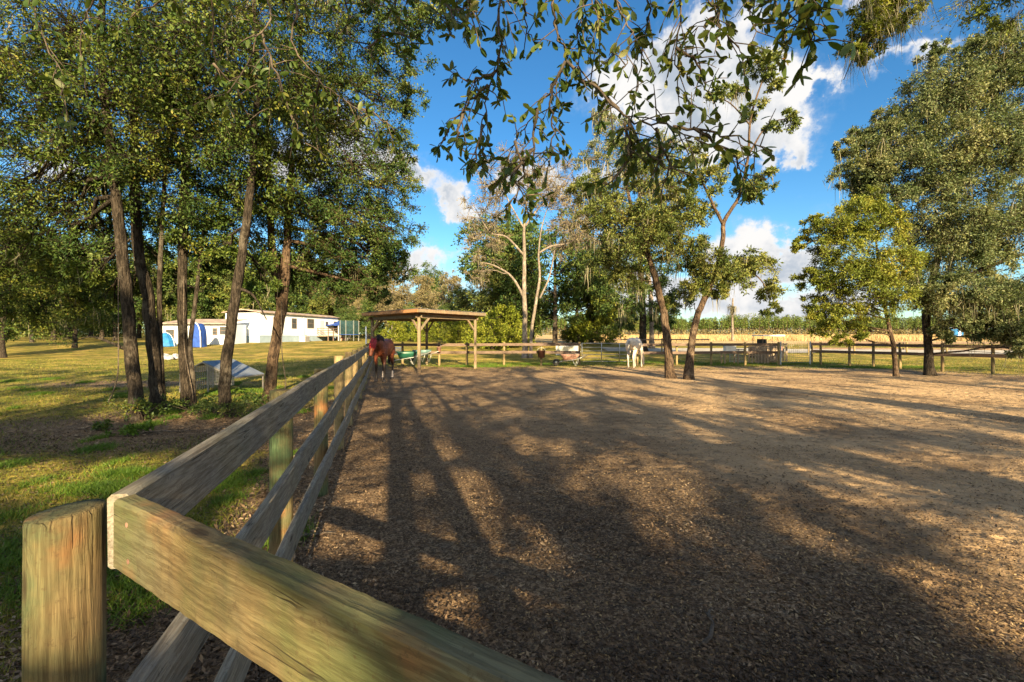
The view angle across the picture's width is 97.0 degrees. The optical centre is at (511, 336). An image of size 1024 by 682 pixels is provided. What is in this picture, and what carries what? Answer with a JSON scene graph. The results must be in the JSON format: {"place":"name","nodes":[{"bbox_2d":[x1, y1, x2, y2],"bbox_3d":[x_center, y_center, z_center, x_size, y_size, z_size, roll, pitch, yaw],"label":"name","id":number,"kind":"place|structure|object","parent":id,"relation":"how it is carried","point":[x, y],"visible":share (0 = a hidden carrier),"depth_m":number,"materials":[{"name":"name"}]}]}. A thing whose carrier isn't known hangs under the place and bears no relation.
{"place":"outdoors","nodes":[
{"label":"outdoors","id":0,"kind":"place"},
{"bbox_2d":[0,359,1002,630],"bbox_3d":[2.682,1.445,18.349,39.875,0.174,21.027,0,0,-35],"label":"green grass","id":1,"kind":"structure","parent":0,"point":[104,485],"depth_m":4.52,"materials":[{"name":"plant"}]},
{"bbox_2d":[0,334,1023,681],"bbox_3d":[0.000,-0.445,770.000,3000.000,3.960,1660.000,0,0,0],"label":"ground","id":2,"kind":"structure","parent":0,"point":[578,388],"depth_m":4.86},
{"bbox_2d":[0,210,57,357],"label":"dark oak","id":3,"kind":"object","parent":2,"relation":"on","point":[11,336],"visible":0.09,"depth_m":31.75,"materials":[{"name":"green plant"}]},
{"bbox_2d":[14,298,71,341],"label":"olive oak","id":4,"kind":"object","parent":2,"relation":"on","point":[47,316],"visible":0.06,"depth_m":51.90,"materials":[{"name":"green plant"}]},
{"bbox_2d":[27,257,121,347],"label":"olive oak","id":5,"kind":"object","parent":2,"relation":"on","point":[75,334],"visible":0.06,"depth_m":40.62,"materials":[{"name":"green plant"}]},
{"bbox_2d":[89,419,114,430],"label":"shrub","id":6,"kind":"object","parent":2,"relation":"on","point":[102,426],"visible":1,"depth_m":7.24,"materials":[{"name":"green plant"}]},
{"bbox_2d":[57,253,171,340],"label":"dark oak","id":7,"kind":"object","parent":2,"relation":"on","point":[115,338],"visible":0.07,"depth_m":61.76,"materials":[{"name":"green plant"}]},
{"bbox_2d":[101,419,154,436],"bbox_3d":[-5.824,1.410,6.858,0.705,0.275,0.368,0,0,-19],"label":"shrub","id":8,"kind":"object","parent":2,"relation":"on","point":[132,429],"visible":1,"depth_m":6.86,"materials":[{"name":"green plant"}]},
{"bbox_2d":[104,239,166,337],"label":"dark oak","id":9,"kind":"object","parent":2,"relation":"on","point":[139,331],"visible":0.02,"depth_m":91.68,"materials":[{"name":"green plant"}]},
{"bbox_2d":[99,394,177,420],"bbox_3d":[-6.875,1.322,8.236,1.166,0.540,0.849,0,0,-20],"label":"shrub","id":10,"kind":"object","parent":2,"relation":"on","point":[146,404],"visible":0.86,"depth_m":8.20,"materials":[{"name":"green plant"}]},
{"bbox_2d":[0,0,280,421],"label":"oak tree","id":11,"kind":"object","parent":2,"relation":"on","point":[36,229],"visible":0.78,"depth_m":8.10,"materials":[{"name":"green plant"}]},
{"bbox_2d":[108,277,118,402],"bbox_3d":[-7.252,-0.033,8.247,0.157,2.447,0.301,0,0,-41],"label":"vine","id":12,"kind":"object","parent":11,"relation":"hanging from","point":[118,344],"visible":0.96,"depth_m":8.20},
{"bbox_2d":[111,264,189,322],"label":"olive oak","id":13,"kind":"object","parent":2,"relation":"on","point":[166,311],"visible":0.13,"depth_m":65.19,"materials":[{"name":"green plant"}]},
{"bbox_2d":[40,0,266,413],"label":"oak tree","id":14,"kind":"object","parent":2,"relation":"on","point":[143,283],"visible":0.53,"depth_m":8.70,"materials":[{"name":"green plant"}]},
{"bbox_2d":[113,46,220,410],"bbox_3d":[-6.554,-2.291,9.068,2.111,7.959,1.822,0,0,0],"label":"oak tree","id":15,"kind":"object","parent":2,"relation":"on","point":[172,229],"visible":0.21,"depth_m":9.00,"materials":[{"name":"green plant"}]},
{"bbox_2d":[163,332,176,346],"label":"tent","id":16,"kind":"object","parent":2,"relation":"on","point":[168,340],"visible":0.62,"depth_m":42.70,"materials":[{"name":"fabric"}]},
{"bbox_2d":[138,257,206,319],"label":"olive oak","id":17,"kind":"object","parent":2,"relation":"on","point":[170,288],"visible":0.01,"depth_m":75.65,"materials":[{"name":"green plant"}]},
{"bbox_2d":[146,396,199,410],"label":"shrub","id":18,"kind":"object","parent":2,"relation":"on","point":[176,406],"visible":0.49,"depth_m":9.15,"materials":[{"name":"green plant"}]},
{"bbox_2d":[143,428,207,432],"bbox_3d":[-5.225,1.460,7.094,0.901,0.046,0.137,0,0,-12],"label":"stick","id":19,"kind":"object","parent":2,"relation":"on","point":[170,431],"visible":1,"depth_m":7.02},
{"bbox_2d":[0,378,368,681],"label":"lawn litter","id":20,"kind":"object","parent":2,"relation":"on","point":[112,643],"visible":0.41,"depth_m":3.08,"materials":[{"name":"plant"}]},
{"bbox_2d":[163,257,229,320],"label":"dark oak","id":21,"kind":"object","parent":2,"relation":"on","point":[202,311],"visible":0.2,"depth_m":62.55,"materials":[{"name":"green plant"}]},
{"bbox_2d":[193,323,206,346],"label":"pop up shelter","id":22,"kind":"object","parent":2,"relation":"on","point":[200,337],"visible":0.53,"depth_m":41.55,"materials":[{"name":"blue fabric"}]},
{"bbox_2d":[178,214,232,409],"bbox_3d":[-6.425,-0.540,9.591,1.175,4.426,1.241,0,0,-35],"label":"young oak","id":23,"kind":"object","parent":2,"relation":"on","point":[199,276],"visible":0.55,"depth_m":9.26,"materials":[{"name":"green plant"}]},
{"bbox_2d":[163,319,247,344],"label":"outbuilding","id":24,"kind":"structure","parent":2,"relation":"on","point":[215,330],"depth_m":46.00,"materials":[{"name":"white metal"}]},
{"bbox_2d":[212,326,218,344],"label":"door","id":25,"kind":"structure","parent":24,"relation":"in","point":[215,338],"depth_m":45.96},
{"bbox_2d":[164,394,248,415],"bbox_3d":[-5.706,1.314,8.686,1.639,0.456,0.752,0,0,0],"label":"shrub","id":26,"kind":"object","parent":2,"relation":"on","point":[193,407],"visible":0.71,"depth_m":8.54,"materials":[{"name":"green plant"}]},
{"bbox_2d":[95,0,328,408],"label":"oak tree","id":27,"kind":"object","parent":2,"relation":"on","point":[206,262],"visible":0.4,"depth_m":9.12,"materials":[{"name":"green plant"}]},
{"bbox_2d":[183,277,193,400],"bbox_3d":[-6.591,-0.135,9.159,0.400,2.840,0.112,0,0,31],"label":"vine","id":28,"kind":"object","parent":27,"relation":"hanging from","point":[184,341],"visible":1,"depth_m":9.10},
{"bbox_2d":[179,359,263,391],"bbox_3d":[-7.930,1.059,12.460,1.634,0.832,1.130,0,0,8],"label":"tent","id":29,"kind":"object","parent":2,"relation":"on","point":[240,370],"visible":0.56,"depth_m":12.32,"materials":[{"name":"metal"}]},
{"bbox_2d":[198,393,260,417],"bbox_3d":[-5.085,1.276,8.334,1.130,0.503,0.887,0,0,13],"label":"shrub","id":30,"kind":"object","parent":2,"relation":"on","point":[239,409],"visible":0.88,"depth_m":8.27,"materials":[{"name":"green plant"}]},
{"bbox_2d":[81,0,385,416],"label":"oak tree","id":31,"kind":"object","parent":2,"relation":"on","point":[242,281],"visible":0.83,"depth_m":8.43,"materials":[{"name":"green plant"}]},
{"bbox_2d":[107,343,373,681],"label":"board fence","id":32,"kind":"object","parent":2,"relation":"on","point":[185,483],"visible":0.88,"depth_m":1.79,"materials":[{"name":"wood"}]},
{"bbox_2d":[210,262,273,318],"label":"olive oak","id":33,"kind":"object","parent":2,"relation":"on","point":[253,306],"visible":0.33,"depth_m":64.44,"materials":[{"name":"green plant"}]},
{"bbox_2d":[232,386,276,407],"bbox_3d":[-5.378,1.295,9.613,1.051,0.502,0.803,0,0,25],"label":"shrub","id":34,"kind":"object","parent":2,"relation":"on","point":[252,395],"visible":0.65,"depth_m":9.58,"materials":[{"name":"green plant"}]},
{"bbox_2d":[13,306,541,336],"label":"woods","id":35,"kind":"object","parent":2,"relation":"on","point":[85,334],"visible":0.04,"depth_m":122.27,"materials":[{"name":"green plant"}]},
{"bbox_2d":[221,309,341,342],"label":"mobile home","id":36,"kind":"object","parent":2,"relation":"on","point":[259,326],"visible":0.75,"depth_m":54.81,"materials":[{"name":"white metal"}]},
{"bbox_2d":[261,252,319,314],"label":"dark oak","id":37,"kind":"object","parent":2,"relation":"on","point":[293,298],"visible":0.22,"depth_m":78.42,"materials":[{"name":"green plant"}]},
{"bbox_2d":[22,494,564,681],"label":"board fence","id":38,"kind":"object","parent":2,"relation":"on","point":[283,619],"visible":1,"depth_m":0.64,"materials":[{"name":"wood"}]},
{"bbox_2d":[272,255,321,309],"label":"leafless tree","id":39,"kind":"object","parent":2,"relation":"on","point":[310,293],"visible":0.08,"depth_m":87.26,"materials":[{"name":"brown plant"}]},
{"bbox_2d":[299,335,309,341],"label":"air conditioner","id":40,"kind":"object","parent":2,"relation":"on","point":[304,338],"visible":0.98,"depth_m":56.33,"materials":[{"name":"metal"}]},
{"bbox_2d":[301,528,335,536],"bbox_3d":[-1.475,1.465,3.381,0.304,0.040,0.079,0,0,-27],"label":"stick","id":41,"kind":"object","parent":2,"relation":"on","point":[307,534],"visible":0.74,"depth_m":3.38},
{"bbox_2d":[298,273,354,317],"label":"olive oak","id":42,"kind":"object","parent":2,"relation":"on","point":[323,307],"visible":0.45,"depth_m":82.80,"materials":[{"name":"green plant"}]},
{"bbox_2d":[317,328,346,340],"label":"porch","id":43,"kind":"object","parent":2,"relation":"on","point":[340,338],"visible":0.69,"depth_m":60.83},
{"bbox_2d":[322,274,365,338],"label":"leafless tree","id":44,"kind":"object","parent":2,"relation":"on","point":[356,305],"visible":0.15,"depth_m":77.52,"materials":[{"name":"brown plant"}]},
{"bbox_2d":[211,0,479,402],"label":"oak tree","id":45,"kind":"object","parent":2,"relation":"on","point":[384,255],"visible":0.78,"depth_m":10.08,"materials":[{"name":"green plant"}]},
{"bbox_2d":[281,301,285,388],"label":"vine","id":46,"kind":"object","parent":45,"relation":"hanging from","point":[281,344],"visible":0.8,"depth_m":10.00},
{"bbox_2d":[333,303,362,339],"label":"dark oak","id":47,"kind":"object","parent":2,"relation":"on","point":[344,315],"visible":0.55,"depth_m":65.34,"materials":[{"name":"green plant"}]},
{"bbox_2d":[339,320,359,340],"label":"trampoline","id":48,"kind":"object","parent":2,"relation":"on","point":[347,331],"visible":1,"depth_m":59.09,"materials":[{"name":"fabric"}]},
{"bbox_2d":[348,267,392,338],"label":"leafless tree","id":49,"kind":"object","parent":2,"relation":"on","point":[368,335],"visible":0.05,"depth_m":83.47,"materials":[{"name":"brown plant"}]},
{"bbox_2d":[358,295,392,334],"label":"dark oak","id":50,"kind":"object","parent":2,"relation":"on","point":[379,329],"visible":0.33,"depth_m":72.62,"materials":[{"name":"green plant"}]},
{"bbox_2d":[369,335,394,381],"bbox_3d":[-4.415,0.721,15.451,0.567,1.565,2.218,0,0,-2],"label":"horse","id":51,"kind":"object","parent":2,"relation":"on","point":[381,347],"visible":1,"depth_m":15.10},
{"bbox_2d":[366,283,410,339],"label":"leafless tree","id":52,"kind":"object","parent":2,"relation":"on","point":[394,305],"visible":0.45,"depth_m":70.02,"materials":[{"name":"beige plant"}]},
{"bbox_2d":[379,321,409,341],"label":"leafy bush","id":53,"kind":"object","parent":2,"relation":"on","point":[400,334],"visible":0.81,"depth_m":56.89,"materials":[{"name":"green plant"}]},
{"bbox_2d":[383,270,414,333],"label":"leafless tree","id":54,"kind":"object","parent":2,"relation":"on","point":[393,284],"visible":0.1,"depth_m":94.00,"materials":[{"name":"beige plant"}]},
{"bbox_2d":[387,351,425,364],"bbox_3d":[-4.970,1.017,21.382,1.755,0.633,0.650,0,0,-20],"label":"wheelbarrow","id":55,"kind":"object","parent":2,"relation":"on","point":[406,354],"visible":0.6,"depth_m":21.16,"materials":[{"name":"green plastic"}]},
{"bbox_2d":[399,302,423,340],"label":"dark oak","id":56,"kind":"object","parent":2,"relation":"on","point":[410,307],"visible":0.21,"depth_m":63.31,"materials":[{"name":"green plant"}]},
{"bbox_2d":[391,271,438,308],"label":"leafless tree","id":57,"kind":"object","parent":2,"relation":"on","point":[421,295],"visible":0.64,"depth_m":70.68,"materials":[{"name":"beige plant"}]},
{"bbox_2d":[362,308,485,372],"bbox_3d":[-4.198,0.204,21.456,5.144,2.719,4.302,0,0,43],"label":"shelter","id":58,"kind":"object","parent":2,"relation":"on","point":[426,316],"visible":1,"depth_m":20.42,"materials":[{"name":"brown wood"}]},
{"bbox_2d":[409,350,438,361],"bbox_3d":[-4.606,0.981,23.049,1.755,0.633,0.650,0,0,30],"label":"wheelbarrow","id":59,"kind":"object","parent":2,"relation":"on","point":[427,352],"visible":0.48,"depth_m":22.79,"materials":[{"name":"white plastic"}]},
{"bbox_2d":[407,318,445,341],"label":"leafy bush","id":60,"kind":"object","parent":2,"relation":"on","point":[435,334],"visible":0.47,"depth_m":55.19,"materials":[{"name":"green plant"}]},
{"bbox_2d":[412,260,453,337],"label":"leafless tree","id":61,"kind":"object","parent":2,"relation":"on","point":[436,273],"visible":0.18,"depth_m":82.90,"materials":[{"name":"green plant"}]},
{"bbox_2d":[17,0,855,230],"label":"overhanging oak","id":62,"kind":"object","parent":2,"relation":"on","point":[805,11],"visible":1,"depth_m":2.41,"materials":[{"name":"green plant"}]},
{"bbox_2d":[427,269,464,330],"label":"leafless tree","id":63,"kind":"object","parent":2,"relation":"on","point":[453,280],"visible":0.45,"depth_m":67.07,"materials":[{"name":"beige plant"}]},
{"bbox_2d":[437,302,459,332],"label":"dark oak","id":64,"kind":"object","parent":2,"relation":"on","point":[447,307],"visible":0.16,"depth_m":62.42,"materials":[{"name":"green plant"}]},
{"bbox_2d":[438,308,478,342],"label":"leafy bush","id":65,"kind":"object","parent":2,"relation":"on","point":[460,328],"visible":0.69,"depth_m":49.34,"materials":[{"name":"green plant"}]},
{"bbox_2d":[446,284,484,327],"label":"olive oak","id":66,"kind":"object","parent":2,"relation":"on","point":[459,291],"visible":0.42,"depth_m":60.85,"materials":[{"name":"green plant"}]},
{"bbox_2d":[455,276,491,329],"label":"leafless tree","id":67,"kind":"object","parent":2,"relation":"on","point":[482,288],"visible":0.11,"depth_m":64.87,"materials":[{"name":"beige plant"}]},
{"bbox_2d":[394,342,580,365],"bbox_3d":[-1.763,0.914,23.561,10.674,1.294,0.204,0,0,0],"label":"rail fence","id":68,"kind":"object","parent":2,"relation":"on","point":[467,344],"visible":0.84,"depth_m":23.47,"materials":[{"name":"wood"}]},
{"bbox_2d":[461,302,522,349],"bbox_3d":[-1.371,-0.697,40.246,5.726,4.790,5.128,0,0,21],"label":"leafy bush","id":69,"kind":"object","parent":2,"relation":"on","point":[503,313],"visible":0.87,"depth_m":39.63,"materials":[{"name":"green plant"}]},
{"bbox_2d":[452,248,532,322],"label":"olive oak","id":70,"kind":"object","parent":2,"relation":"on","point":[489,303],"visible":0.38,"depth_m":46.54,"materials":[{"name":"green plant"}]},
{"bbox_2d":[451,210,545,320],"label":"dark oak","id":71,"kind":"object","parent":2,"relation":"on","point":[516,226],"visible":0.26,"depth_m":47.69,"materials":[{"name":"green plant"}]},
{"bbox_2d":[488,310,535,347],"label":"leafy bush","id":72,"kind":"object","parent":2,"relation":"on","point":[516,324],"visible":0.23,"depth_m":41.51,"materials":[{"name":"green plant"}]},
{"bbox_2d":[457,140,608,357],"bbox_3d":[1.863,-5.901,31.770,11.473,15.138,4.965,0,0,-8],"label":"bare tree","id":73,"kind":"object","parent":2,"relation":"on","point":[564,200],"visible":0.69,"depth_m":31.38,"materials":[{"name":"beige plant"}]},
{"bbox_2d":[492,200,629,342],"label":"dark oak","id":74,"kind":"object","parent":2,"relation":"on","point":[565,269],"visible":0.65,"depth_m":43.60,"materials":[{"name":"green plant"}]},
{"bbox_2d":[556,346,577,354],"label":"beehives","id":75,"kind":"object","parent":2,"relation":"on","point":[566,348],"visible":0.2,"depth_m":33.99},
{"bbox_2d":[553,354,587,365],"bbox_3d":[2.960,1.201,23.254,1.755,0.633,0.650,0,0,2],"label":"wheelbarrow","id":76,"kind":"object","parent":2,"relation":"on","point":[566,357],"visible":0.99,"depth_m":23.03,"materials":[{"name":"metal"}]},
{"bbox_2d":[559,325,587,342],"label":"leafy bush","id":77,"kind":"object","parent":2,"relation":"on","point":[565,338],"visible":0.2,"depth_m":49.42,"materials":[{"name":"green plant"}]},
{"bbox_2d":[538,246,619,342],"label":"olive oak","id":78,"kind":"object","parent":2,"relation":"on","point":[585,300],"visible":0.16,"depth_m":45.97,"materials":[{"name":"green plant"}]},
{"bbox_2d":[564,293,626,344],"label":"leafy bush","id":79,"kind":"object","parent":2,"relation":"on","point":[590,327],"visible":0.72,"depth_m":45.89,"materials":[{"name":"green plant"}]},
{"bbox_2d":[582,343,636,361],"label":"metal gate","id":80,"kind":"structure","parent":2,"relation":"on","point":[601,347],"depth_m":23.48,"materials":[{"name":"metal"}]},
{"bbox_2d":[570,108,690,348],"bbox_3d":[10.511,-9.582,40.081,11.018,21.745,5.582,0,0,0],"label":"moss tree","id":81,"kind":"object","parent":2,"relation":"on","point":[588,159],"visible":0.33,"depth_m":39.70,"materials":[{"name":"green plant"}]},
{"bbox_2d":[623,312,639,334],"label":"olive oak","id":82,"kind":"object","parent":2,"relation":"on","point":[636,324],"visible":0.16,"depth_m":119.64,"materials":[{"name":"green plant"}]},
{"bbox_2d":[625,337,644,367],"bbox_3d":[6.034,0.747,22.025,0.567,1.468,2.221,0,0,34],"label":"horse","id":83,"kind":"object","parent":2,"relation":"on","point":[635,345],"visible":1,"depth_m":21.44},
{"bbox_2d":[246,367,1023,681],"bbox_3d":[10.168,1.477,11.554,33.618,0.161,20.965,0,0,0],"label":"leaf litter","id":84,"kind":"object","parent":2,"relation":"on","point":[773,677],"visible":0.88,"depth_m":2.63,"materials":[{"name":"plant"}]},
{"bbox_2d":[700,607,714,646],"bbox_3d":[1.008,1.461,2.323,0.057,0.058,0.354,0,0,27],"label":"stick","id":85,"kind":"object","parent":84,"relation":"on","point":[708,638],"visible":1,"depth_m":2.26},
{"bbox_2d":[576,200,697,351],"bbox_3d":[9.650,-4.798,35.733,10.417,12.618,6.081,0,0,-20],"label":"oak tree","id":86,"kind":"object","parent":2,"relation":"on","point":[628,306],"visible":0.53,"depth_m":35.10,"materials":[{"name":"green plant"}]},
{"bbox_2d":[562,136,720,378],"bbox_3d":[4.797,-2.847,16.268,5.845,9.189,3.645,0,0,0],"label":"oak tree","id":87,"kind":"object","parent":2,"relation":"on","point":[652,228],"visible":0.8,"depth_m":16.29,"materials":[{"name":"green plant"}]},
{"bbox_2d":[638,302,680,335],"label":"dark oak","id":88,"kind":"object","parent":2,"relation":"on","point":[647,321],"visible":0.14,"depth_m":149.48,"materials":[{"name":"green plant"}]},
{"bbox_2d":[613,338,709,354],"bbox_3d":[11.200,0.771,34.000,7.201,1.310,0.124,0,0,0],"label":"rail fence","id":89,"kind":"object","parent":2,"relation":"on","point":[661,339],"visible":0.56,"depth_m":33.96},
{"bbox_2d":[636,342,779,365],"bbox_3d":[10.374,0.917,23.902,7.730,1.300,0.491,0,0,-3],"label":"rail fence","id":90,"kind":"object","parent":2,"relation":"on","point":[711,344],"visible":0.83,"depth_m":23.84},
{"bbox_2d":[726,298,738,340],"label":"dead snag","id":91,"kind":"object","parent":2,"relation":"on","point":[732,308],"visible":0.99,"depth_m":61.87,"materials":[{"name":"wood"}]},
{"bbox_2d":[729,349,743,362],"bbox_3d":[13.036,1.091,26.272,0.595,0.780,0.545,0,0,-6],"label":"wire crate","id":92,"kind":"object","parent":2,"relation":"on","point":[732,356],"visible":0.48,"depth_m":26.07,"materials":[{"name":"metal"}]},
{"bbox_2d":[674,41,803,379],"bbox_3d":[8.201,-4.454,16.494,4.791,12.378,2.159,0,0,-13],"label":"oak tree","id":93,"kind":"object","parent":2,"relation":"on","point":[725,272],"visible":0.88,"depth_m":16.25,"materials":[{"name":"green plant"}]},
{"bbox_2d":[534,325,964,334],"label":"scrub","id":94,"kind":"object","parent":2,"relation":"on","point":[719,331],"visible":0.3,"depth_m":261.60,"materials":[{"name":"green plant"}]},
{"bbox_2d":[747,346,768,363],"bbox_3d":[13.704,1.035,25.247,1.200,1.000,0.115,0,0,0],"label":"pallet","id":95,"kind":"object","parent":2,"relation":"on","point":[758,347],"visible":0.68,"depth_m":25.19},
{"bbox_2d":[540,313,984,334],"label":"pine plantation","id":96,"kind":"object","parent":2,"relation":"on","point":[745,322],"visible":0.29,"depth_m":263.48,"materials":[{"name":"green plant"}]},
{"bbox_2d":[756,346,775,362],"bbox_3d":[14.388,0.957,25.695,1.200,1.000,0.115,0,0,-5],"label":"pallet","id":97,"kind":"object","parent":2,"relation":"on","point":[769,355],"visible":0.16,"depth_m":25.65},
{"bbox_2d":[750,335,784,357],"bbox_3d":[17.385,0.662,31.003,1.850,1.573,1.280,0,0,-6],"label":"utility cart","id":98,"kind":"object","parent":2,"relation":"on","point":[761,340],"visible":0.23,"depth_m":30.76,"materials":[{"name":"white plastic"}]},
{"bbox_2d":[766,343,787,360],"bbox_3d":[14.770,0.863,25.317,1.200,1.000,0.115,0,0,3],"label":"pallet","id":99,"kind":"object","parent":2,"relation":"on","point":[786,349],"visible":0.51,"depth_m":25.25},
{"bbox_2d":[601,334,988,340],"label":"dry grass","id":100,"kind":"structure","parent":2,"relation":"on","point":[806,337],"depth_m":66.39,"materials":[{"name":"plant"}]},
{"bbox_2d":[780,341,810,364],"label":"wire gate","id":101,"kind":"structure","parent":2,"relation":"on","point":[791,355],"depth_m":24.31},
{"bbox_2d":[788,185,931,376],"bbox_3d":[12.896,-1.967,16.749,4.696,7.268,3.036,0,0,0],"label":"young oak","id":102,"kind":"object","parent":2,"relation":"on","point":[862,232],"visible":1,"depth_m":16.52,"materials":[{"name":"green plant"}]},
{"bbox_2d":[808,341,1008,354],"bbox_3d":[31.489,0.881,33.978,17.881,1.137,0.485,0,0,5],"label":"rail fence","id":103,"kind":"object","parent":2,"relation":"on","point":[906,348],"visible":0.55,"depth_m":34.07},
{"bbox_2d":[811,342,1023,373],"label":"rail fence","id":104,"kind":"object","parent":2,"relation":"on","point":[900,353],"visible":0.78,"depth_m":21.08,"materials":[{"name":"wood"}]},
{"bbox_2d":[822,17,1023,375],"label":"live oak","id":105,"kind":"object","parent":2,"relation":"on","point":[978,235],"visible":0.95,"depth_m":16.55,"materials":[{"name":"green leaf"},{"name":"bark"},{"name":"moss"}]},
{"bbox_2d":[828,0,1023,85],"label":"live oak","id":106,"kind":"object","parent":2,"relation":"on","point":[874,21],"visible":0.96,"depth_m":5.77,"materials":[{"name":"bark"},{"name":"green leaf"},{"name":"moss"}]},
{"bbox_2d":[0,358,1023,681],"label":"lawn grass","id":107,"kind":"structure","parent":0,"point":[38,472],"depth_m":8.37,"materials":[{"name":"plant"}]},
{"bbox_2d":[0,0,1023,333],"label":"sky","id":108,"kind":"structure","parent":0,"point":[828,109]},
{"bbox_2d":[603,348,1011,353],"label":"lane","id":109,"kind":"structure","parent":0,"point":[789,350],"depth_m":37.95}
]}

